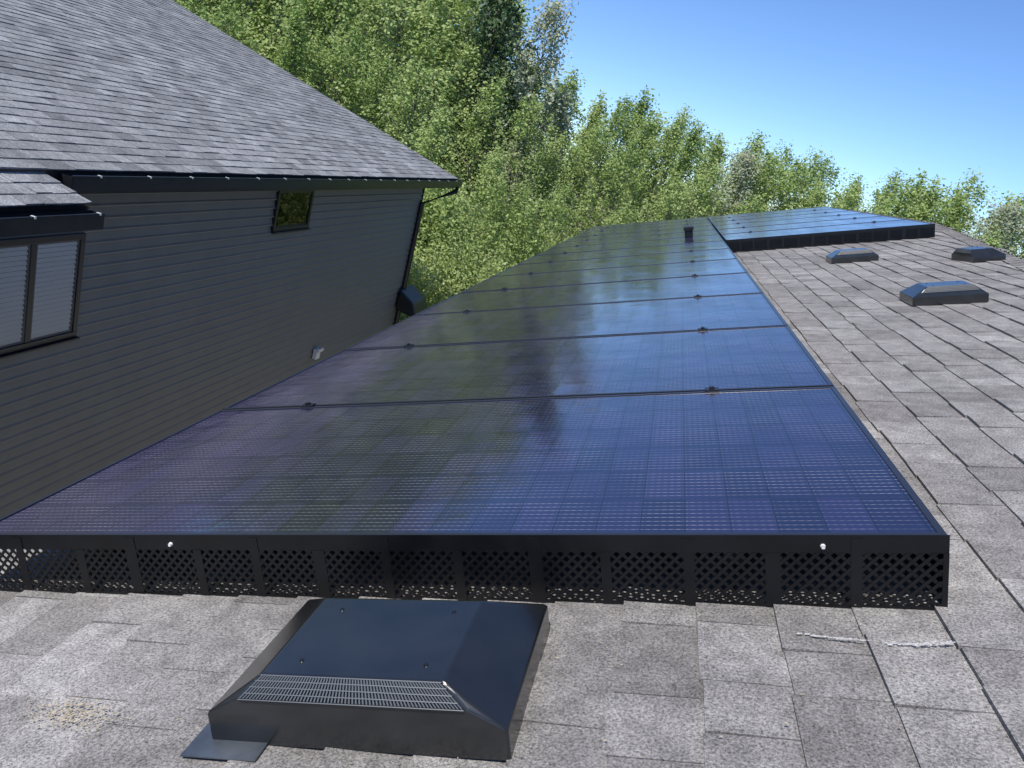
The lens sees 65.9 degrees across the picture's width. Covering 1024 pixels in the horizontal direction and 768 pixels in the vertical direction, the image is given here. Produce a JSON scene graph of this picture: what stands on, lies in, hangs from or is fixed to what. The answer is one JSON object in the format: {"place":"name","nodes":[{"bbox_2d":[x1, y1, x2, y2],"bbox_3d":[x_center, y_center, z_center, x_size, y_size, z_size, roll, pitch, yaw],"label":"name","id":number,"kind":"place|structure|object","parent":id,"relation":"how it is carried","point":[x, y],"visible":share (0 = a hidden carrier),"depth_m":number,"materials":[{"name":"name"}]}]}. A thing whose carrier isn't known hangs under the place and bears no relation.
{"place":"outdoors","nodes":[
{"label":"outdoors","id":0,"kind":"place"},
{"bbox_2d":[0,0,462,517],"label":"house with dark siding","id":1,"kind":"structure","parent":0,"point":[200,218],"depth_m":9.05,"materials":[{"name":"metal"}]},
{"bbox_2d":[0,233,85,358],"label":"slider window","id":2,"kind":"structure","parent":1,"relation":"in","point":[24,310],"depth_m":6.83,"materials":[{"name":"metal"}]},
{"bbox_2d":[271,190,314,233],"bbox_3d":[-3.291,-2.510,10.972,0.675,1.190,1.660,17,17,7],"label":"small window","id":3,"kind":"structure","parent":1,"relation":"in","point":[302,226],"depth_m":11.03,"materials":[{"name":"metal"}]},
{"bbox_2d":[43,128,723,332],"bbox_3d":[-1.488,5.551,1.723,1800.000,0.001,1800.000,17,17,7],"label":"ground","id":4,"kind":"structure","parent":0,"point":[475,226],"depth_m":138.56,"materials":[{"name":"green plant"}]},
{"bbox_2d":[399,153,578,321],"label":"shrubs","id":5,"kind":"object","parent":4,"relation":"on","point":[446,256],"visible":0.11,"depth_m":21.33,"materials":[{"name":"green plant"}]},
{"bbox_2d":[435,0,543,216],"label":"spruce tree","id":6,"kind":"object","parent":4,"relation":"on","point":[501,38],"visible":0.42,"depth_m":34.35,"materials":[{"name":"green plant"}]},
{"bbox_2d":[477,0,578,235],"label":"poplar tree","id":7,"kind":"object","parent":4,"relation":"on","point":[549,20],"visible":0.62,"depth_m":34.54,"materials":[{"name":"green plant"}]},
{"bbox_2d":[173,0,1023,271],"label":"tree line","id":8,"kind":"object","parent":4,"relation":"on","point":[354,57],"visible":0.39,"depth_m":33.14,"materials":[{"name":"green plant"}]},
{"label":"walls","id":9,"kind":"object","parent":4,"relation":"on","visible":0},
{"bbox_3d":[3.868,0.478,5.035,9.253,2.526,22.900,17,17,7],"label":"roof","id":10,"kind":"object","parent":9,"relation":"on","visible":0},
{"bbox_2d":[23,695,133,736],"bbox_3d":[-0.769,0.575,1.376,0.245,0.089,0.110,17,17,7],"label":"dry debris","id":11,"kind":"object","parent":10,"relation":"on","point":[67,711],"visible":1,"depth_m":1.38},
{"bbox_2d":[0,207,949,610],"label":"solar panel array","id":12,"kind":"object","parent":10,"relation":"on","point":[634,389],"visible":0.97,"depth_m":2.08,"materials":[{"name":"blue glass"}]},
{"bbox_2d":[684,226,693,236],"bbox_3d":[2.241,-1.940,10.039,0.142,0.154,0.140,17,17,7],"label":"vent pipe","id":13,"kind":"object","parent":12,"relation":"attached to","point":[688,230],"visible":1,"depth_m":9.99,"materials":[{"name":"black plastic"}]},
{"bbox_2d":[797,633,870,640],"bbox_3d":[0.565,0.445,1.388,0.115,0.042,0.009,20,17,17],"label":"sealant bead","id":14,"kind":"object","parent":10,"relation":"on","point":[833,637],"visible":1,"depth_m":1.39,"materials":[{"name":"grey"}]},
{"bbox_2d":[885,641,954,645],"bbox_3d":[0.696,0.443,1.346,0.108,0.039,0.016,16,17,3],"label":"sealant bead","id":15,"kind":"object","parent":10,"relation":"on","point":[925,643],"visible":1,"depth_m":1.35,"materials":[{"name":"grey"}]},
{"bbox_2d":[850,210,1023,270],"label":"ridge caps","id":16,"kind":"object","parent":10,"relation":"on","point":[1018,262],"visible":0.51,"depth_m":7.71,"materials":[{"name":"grey"}]},
{"bbox_2d":[0,225,1023,767],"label":"roof shingles","id":17,"kind":"object","parent":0,"point":[932,395],"visible":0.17,"depth_m":1.48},
{"bbox_2d":[180,598,549,761],"bbox_3d":[-0.215,0.492,1.366,0.495,0.254,0.405,17,17,7],"label":"roof vent","id":18,"kind":"object","parent":17,"relation":"on","point":[449,678],"visible":1,"depth_m":1.24,"materials":[{"name":"black metal"}]},
{"bbox_2d":[143,568,966,765],"bbox_3d":[0.043,0.553,1.135,2.403,0.869,1.355,21,18,18],"label":"dry debris","id":19,"kind":"object","parent":17,"relation":"on","point":[659,689],"visible":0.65,"depth_m":1.29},
{"bbox_2d":[826,248,878,263],"bbox_3d":[3.028,-1.133,7.031,0.378,0.203,0.287,17,17,7],"label":"roof vent","id":20,"kind":"object","parent":17,"relation":"on","point":[850,255],"visible":1,"depth_m":6.90,"materials":[{"name":"black metal"}]},
{"bbox_2d":[899,280,988,305],"bbox_3d":[2.524,-0.525,4.621,0.387,0.207,0.295,17,17,7],"label":"roof vent","id":21,"kind":"object","parent":17,"relation":"on","point":[940,293],"visible":1,"depth_m":4.50,"materials":[{"name":"black metal"}]},
{"bbox_2d":[951,246,1005,262],"bbox_3d":[3.713,-1.022,6.291,0.303,0.165,0.373,17,17,7],"label":"roof vent","id":22,"kind":"object","parent":17,"relation":"on","point":[976,254],"visible":1,"depth_m":6.16,"materials":[{"name":"black metal"}]},
{"bbox_2d":[385,0,1023,254],"label":"sky","id":23,"kind":"structure","parent":0,"point":[936,87],"materials":[{"name":"blue"}]}
]}

